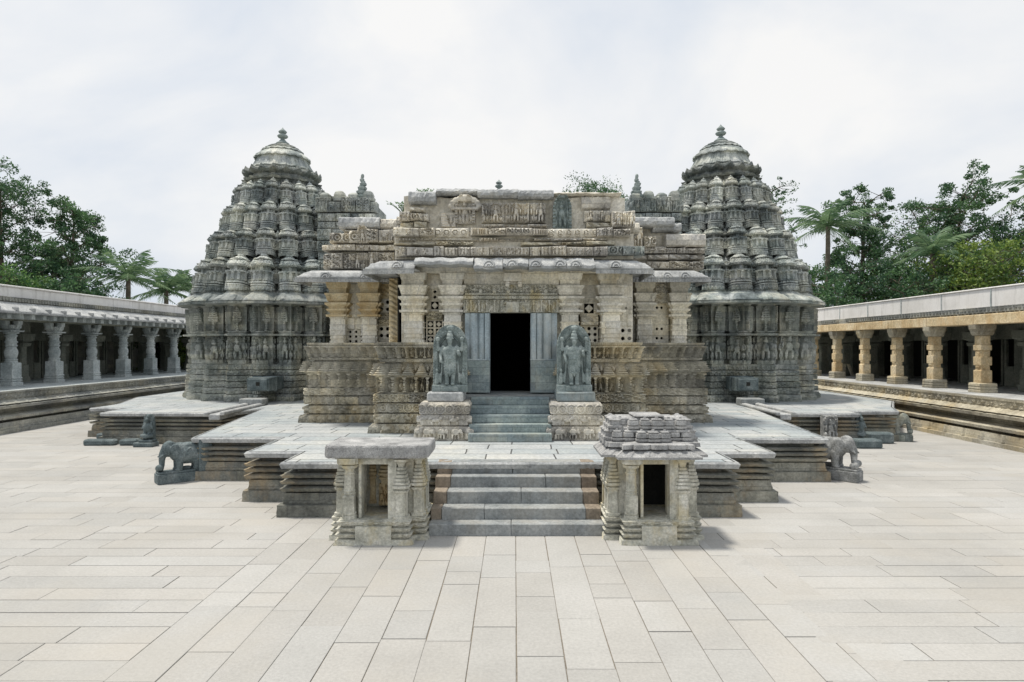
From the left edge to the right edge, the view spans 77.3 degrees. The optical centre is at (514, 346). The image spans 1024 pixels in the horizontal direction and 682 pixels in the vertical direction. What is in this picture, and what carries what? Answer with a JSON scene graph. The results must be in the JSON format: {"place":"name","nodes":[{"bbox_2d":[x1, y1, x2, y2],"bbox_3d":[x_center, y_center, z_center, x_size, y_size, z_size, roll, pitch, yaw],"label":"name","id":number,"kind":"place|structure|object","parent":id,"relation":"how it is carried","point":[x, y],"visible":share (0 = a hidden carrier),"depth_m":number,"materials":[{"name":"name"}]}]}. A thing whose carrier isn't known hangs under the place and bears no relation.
{"place":"outdoors","nodes":[
{"label":"outdoors","id":0,"kind":"place"},
{"bbox_2d":[4,246,95,285],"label":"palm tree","id":1,"kind":"object","parent":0,"point":[44,259],"visible":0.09,"depth_m":51.56,"materials":[{"name":"green plant"}]},
{"bbox_2d":[142,269,192,299],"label":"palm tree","id":2,"kind":"object","parent":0,"point":[187,283],"visible":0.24,"depth_m":51.02,"materials":[{"name":"green plant"}]},
{"bbox_2d":[155,330,185,368],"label":"tree","id":3,"kind":"object","parent":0,"point":[181,355],"visible":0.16,"depth_m":47.40,"materials":[{"name":"green plant"}]},
{"bbox_2d":[177,128,330,401],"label":"shrine tower","id":4,"kind":"structure","parent":0,"point":[251,306],"depth_m":25.97,"materials":[{"name":"grey stone"}]},
{"bbox_2d":[239,376,283,404],"bbox_3d":[-9.600,1.661,24.423,0.920,1.042,2.154,0,0,0],"label":"water spout","id":5,"kind":"object","parent":4,"relation":"attached to","point":[264,383],"visible":0.94,"depth_m":23.94,"materials":[{"name":"stone"}]},
{"bbox_2d":[315,174,385,314],"bbox_3d":[-6.935,-4.231,28.592,2.530,5.862,4.816,0,0,0],"label":"tower vestibule","id":6,"kind":"object","parent":4,"relation":"attached to","point":[330,210],"visible":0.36,"depth_m":26.34,"materials":[{"name":"grey stone"}]},
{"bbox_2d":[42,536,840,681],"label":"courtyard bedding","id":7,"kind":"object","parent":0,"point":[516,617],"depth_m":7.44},
{"bbox_2d":[495,180,502,188],"bbox_3d":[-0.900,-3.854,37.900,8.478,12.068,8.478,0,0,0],"label":"finial","id":8,"kind":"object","parent":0,"point":[498,185],"depth_m":37.77,"materials":[{"name":"grey stone"}]},
{"bbox_2d":[0,420,1023,681],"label":"paving","id":9,"kind":"structure","parent":0,"point":[902,562],"depth_m":8.49,"materials":[{"name":"stone"}]},
{"bbox_2d":[0,284,190,434],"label":"cloister","id":10,"kind":"structure","parent":9,"relation":"on","point":[65,358],"depth_m":31.70,"materials":[{"name":"stone"}]},
{"bbox_2d":[83,439,117,445],"bbox_3d":[-13.397,3.110,20.748,1.005,0.205,0.314,0,0,0],"label":"stone block","id":11,"kind":"object","parent":9,"relation":"on","point":[94,442],"depth_m":20.61,"materials":[{"name":"grey stone"}]},
{"bbox_2d":[119,438,140,444],"bbox_3d":[-12.451,3.101,20.775,0.606,0.221,0.360,0,0,0],"label":"stone block","id":12,"kind":"object","parent":9,"relation":"on","point":[128,441],"depth_m":20.61,"materials":[{"name":"grey stone"}]},
{"bbox_2d":[133,414,158,446],"bbox_3d":[-11.786,2.690,20.500,0.612,1.020,0.440,0,0,0],"label":"idol","id":13,"kind":"object","parent":9,"relation":"on","point":[148,435],"visible":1,"depth_m":20.46,"materials":[{"name":"grey stone"}]},
{"bbox_2d":[154,440,211,484],"bbox_3d":[-7.886,2.705,15.249,1.175,0.989,0.530,0,0,-40],"label":"elephant statue","id":14,"kind":"object","parent":9,"relation":"on","point":[179,454],"visible":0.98,"depth_m":15.07,"materials":[{"name":"grey stone"}]},
{"bbox_2d":[325,437,435,545],"bbox_3d":[-2.240,2.401,10.909,1.714,1.609,1.283,0,0,0],"label":"shrine","id":15,"kind":"object","parent":9,"relation":"on","point":[381,484],"visible":0.95,"depth_m":10.44,"materials":[{"name":"stone"}]},
{"bbox_2d":[88,390,900,516],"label":"temple platform","id":16,"kind":"structure","parent":9,"relation":"on","point":[272,451],"depth_m":15.22,"materials":[{"name":"grey stone"}]},
{"bbox_2d":[204,403,264,419],"bbox_3d":[-9.524,2.203,21.951,0.684,0.278,3.314,0,0,0],"label":"drain channel","id":17,"kind":"object","parent":16,"relation":"on","point":[223,413],"visible":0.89,"depth_m":21.06,"materials":[{"name":"grey stone"}]},
{"bbox_2d":[293,188,712,441],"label":"temple hall","id":18,"kind":"structure","parent":16,"relation":"on","point":[511,284],"depth_m":16.41,"materials":[{"name":"grey stone"}]},
{"bbox_2d":[387,201,403,211],"bbox_3d":[-3.076,-3.753,17.245,0.754,0.421,0.414,0,0,0],"label":"weed","id":19,"kind":"object","parent":18,"relation":"on","point":[401,205],"visible":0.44,"depth_m":17.23,"materials":[{"name":"green plant"}]},
{"bbox_2d":[432,325,467,391],"bbox_3d":[-1.520,0.285,15.208,0.840,1.590,0.364,0,0,0],"label":"guardian statue","id":20,"kind":"object","parent":18,"relation":"on","point":[450,359],"visible":1,"depth_m":15.16,"materials":[{"name":"grey stone"}]},
{"bbox_2d":[556,325,591,391],"bbox_3d":[1.420,0.285,15.208,0.840,1.590,0.364,0,0,0],"label":"guardian statue","id":21,"kind":"object","parent":18,"relation":"on","point":[573,358],"visible":1,"depth_m":15.15,"materials":[{"name":"grey stone"}]},
{"bbox_2d":[676,125,825,402],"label":"shrine tower","id":22,"kind":"structure","parent":16,"relation":"on","point":[756,303],"depth_m":25.49,"materials":[{"name":"grey stone"}]},
{"bbox_2d":[625,174,683,233],"bbox_3d":[5.815,-4.231,28.594,2.330,5.862,4.812,0,0,0],"label":"tower vestibule","id":23,"kind":"object","parent":22,"relation":"attached to","point":[647,203],"visible":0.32,"depth_m":26.33,"materials":[{"name":"grey stone"}]},
{"bbox_2d":[724,376,764,405],"bbox_3d":[8.750,1.664,24.422,0.920,1.047,2.156,0,0,0],"label":"water spout","id":24,"kind":"object","parent":22,"relation":"attached to","point":[741,383],"visible":0.89,"depth_m":23.94,"materials":[{"name":"stone"}]},
{"bbox_2d":[740,403,796,419],"bbox_3d":[8.622,2.201,21.949,0.693,0.292,3.316,0,0,0],"label":"drain channel","id":25,"kind":"object","parent":16,"relation":"on","point":[780,413],"visible":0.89,"depth_m":21.08,"materials":[{"name":"grey stone"}]},
{"bbox_2d":[820,415,837,436],"bbox_3d":[10.130,2.585,20.553,0.460,0.730,0.293,0,0,0],"label":"relief slab","id":26,"kind":"object","parent":16,"relation":"on","point":[828,425],"depth_m":20.49,"materials":[{"name":"grey stone"}]},
{"bbox_2d":[428,459,604,535],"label":"front stairs","id":27,"kind":"structure","parent":9,"relation":"on","point":[546,502],"depth_m":11.42,"materials":[{"name":"stone"}]},
{"bbox_2d":[593,412,707,545],"bbox_3d":[2.305,2.189,10.895,1.768,2.030,1.327,0,0,0],"label":"shrine","id":28,"kind":"object","parent":9,"relation":"on","point":[649,480],"visible":0.98,"depth_m":10.58,"materials":[{"name":"stone"}]},
{"bbox_2d":[815,435,862,482],"bbox_3d":[7.762,2.665,15.487,0.464,1.070,1.156,0,0,-44],"label":"elephant statue","id":29,"kind":"object","parent":9,"relation":"on","point":[838,449],"visible":0.67,"depth_m":15.21,"materials":[{"name":"grey stone"}]},
{"bbox_2d":[855,413,866,437],"bbox_3d":[11.278,2.700,20.850,0.413,1.000,0.440,0,0,0],"label":"idol","id":30,"kind":"object","parent":9,"relation":"on","point":[861,433],"visible":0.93,"depth_m":20.80,"materials":[{"name":"grey stone"}]},
{"bbox_2d":[853,438,882,448],"bbox_3d":[11.151,3.068,20.247,0.809,0.285,0.513,0,0,0],"label":"stone block","id":31,"kind":"object","parent":9,"relation":"on","point":[867,443],"depth_m":20.00,"materials":[{"name":"grey stone"}]},
{"bbox_2d":[864,431,893,443],"bbox_3d":[12.080,3.025,21.201,0.844,0.373,0.401,0,0,0],"label":"stone block","id":32,"kind":"object","parent":9,"relation":"on","point":[886,437],"depth_m":21.01,"materials":[{"name":"grey stone"}]},
{"bbox_2d":[875,413,912,441],"bbox_3d":[12.912,2.725,21.770,1.129,0.951,0.509,0,0,28],"label":"elephant statue","id":33,"kind":"object","parent":9,"relation":"on","point":[902,419],"visible":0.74,"depth_m":21.53,"materials":[{"name":"grey stone"}]},
{"bbox_2d":[813,283,1023,452],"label":"cloister","id":34,"kind":"structure","parent":9,"relation":"on","point":[949,364],"depth_m":26.53,"materials":[{"name":"beige stone"}]},
{"bbox_2d":[0,0,1023,306],"label":"sky","id":35,"kind":"structure","parent":0,"point":[148,115],"materials":[{"name":"white"}]},
{"bbox_2d":[843,364,853,375],"bbox_3d":[19.155,1.350,36.800,0.710,0.700,0.200,0,0,0],"label":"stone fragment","id":36,"kind":"object","parent":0,"point":[849,369],"visible":0.68,"depth_m":36.72,"materials":[{"name":"grey stone"}]},
{"label":"ground","id":37,"kind":"structure","parent":0,"visible":0},
{"bbox_2d":[0,262,53,288],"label":"tree","id":38,"kind":"object","parent":37,"relation":"on","point":[31,283],"visible":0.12,"depth_m":41.78,"materials":[{"name":"green plant"}]},
{"bbox_2d":[0,156,89,287],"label":"tree","id":39,"kind":"object","parent":37,"relation":"on","point":[6,188],"visible":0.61,"depth_m":45.72,"materials":[{"name":"green plant"}]},
{"bbox_2d":[0,252,98,288],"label":"tree","id":40,"kind":"object","parent":37,"relation":"on","point":[48,264],"visible":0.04,"depth_m":45.53,"materials":[{"name":"green plant"}]},
{"bbox_2d":[0,188,137,296],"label":"tree","id":41,"kind":"object","parent":37,"relation":"on","point":[79,217],"visible":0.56,"depth_m":47.56,"materials":[{"name":"green plant"}]},
{"bbox_2d":[39,267,130,355],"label":"tree","id":42,"kind":"object","parent":37,"relation":"on","point":[73,286],"visible":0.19,"depth_m":43.10,"materials":[{"name":"green plant"}]},
{"bbox_2d":[64,249,180,303],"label":"palm tree","id":43,"kind":"object","parent":37,"relation":"on","point":[131,272],"visible":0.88,"depth_m":46.71,"materials":[{"name":"green plant"}]},
{"bbox_2d":[131,269,191,303],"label":"palm tree","id":44,"kind":"object","parent":37,"relation":"on","point":[176,278],"visible":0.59,"depth_m":49.71,"materials":[{"name":"green plant"}]},
{"bbox_2d":[562,170,628,200],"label":"tree","id":45,"kind":"object","parent":37,"relation":"on","point":[588,187],"visible":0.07,"depth_m":61.17,"materials":[{"name":"green plant"}]},
{"bbox_2d":[761,176,807,248],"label":"tree","id":46,"kind":"object","parent":37,"relation":"on","point":[780,198],"visible":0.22,"depth_m":55.04,"materials":[{"name":"green plant"}]},
{"bbox_2d":[806,264,834,290],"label":"tree","id":47,"kind":"object","parent":37,"relation":"on","point":[818,278],"visible":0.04,"depth_m":50.91,"materials":[{"name":"green plant"}]},
{"bbox_2d":[808,265,864,360],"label":"tree","id":48,"kind":"object","parent":37,"relation":"on","point":[826,294],"visible":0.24,"depth_m":43.21,"materials":[{"name":"green plant"}]},
{"bbox_2d":[784,198,894,306],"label":"palm tree","id":49,"kind":"object","parent":37,"relation":"on","point":[828,220],"visible":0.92,"depth_m":47.77,"materials":[{"name":"green plant"}]},
{"bbox_2d":[808,244,897,303],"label":"tree","id":50,"kind":"object","parent":37,"relation":"on","point":[837,263],"visible":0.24,"depth_m":46.36,"materials":[{"name":"green plant"}]},
{"bbox_2d":[810,182,919,302],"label":"tree","id":51,"kind":"object","parent":37,"relation":"on","point":[873,243],"visible":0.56,"depth_m":49.43,"materials":[{"name":"green plant"}]},
{"bbox_2d":[853,241,938,301],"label":"tree","id":52,"kind":"object","parent":37,"relation":"on","point":[877,298],"visible":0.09,"depth_m":49.25,"materials":[{"name":"green plant"}]},
{"bbox_2d":[855,259,955,301],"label":"tree","id":53,"kind":"object","parent":37,"relation":"on","point":[906,290],"visible":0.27,"depth_m":42.77,"materials":[{"name":"green plant"}]},
{"bbox_2d":[866,201,952,295],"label":"tree","id":54,"kind":"object","parent":37,"relation":"on","point":[908,231],"visible":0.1,"depth_m":51.54,"materials":[{"name":"green plant"}]},
{"bbox_2d":[872,226,983,291],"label":"palm tree","id":55,"kind":"object","parent":37,"relation":"on","point":[932,247],"visible":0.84,"depth_m":43.81,"materials":[{"name":"green plant"}]},
{"bbox_2d":[899,245,997,293],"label":"tree","id":56,"kind":"object","parent":37,"relation":"on","point":[923,284],"visible":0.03,"depth_m":44.21,"materials":[{"name":"green plant"}]},
{"bbox_2d":[876,159,1023,294],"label":"tree","id":57,"kind":"object","parent":37,"relation":"on","point":[953,217],"visible":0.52,"depth_m":47.17,"materials":[{"name":"green plant"}]},
{"bbox_2d":[908,238,1022,293],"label":"tree","id":58,"kind":"object","parent":37,"relation":"on","point":[946,261],"visible":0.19,"depth_m":41.73,"materials":[{"name":"green plant"}]},
{"bbox_2d":[935,226,1023,282],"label":"tree","id":59,"kind":"object","parent":37,"relation":"on","point":[999,238],"visible":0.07,"depth_m":45.50,"materials":[{"name":"green plant"}]},
{"bbox_2d":[939,230,1023,290],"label":"tree","id":60,"kind":"object","parent":37,"relation":"on","point":[1018,262],"visible":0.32,"depth_m":39.59,"materials":[{"name":"green plant"}]},
{"bbox_2d":[982,165,1023,218],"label":"palm tree","id":61,"kind":"object","parent":37,"relation":"on","point":[1021,176],"visible":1,"depth_m":43.15,"materials":[{"name":"green plant"}]},
{"bbox_2d":[986,203,1023,282],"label":"tree","id":62,"kind":"object","parent":37,"relation":"on","point":[1011,235],"visible":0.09,"depth_m":45.52,"materials":[{"name":"green plant"}]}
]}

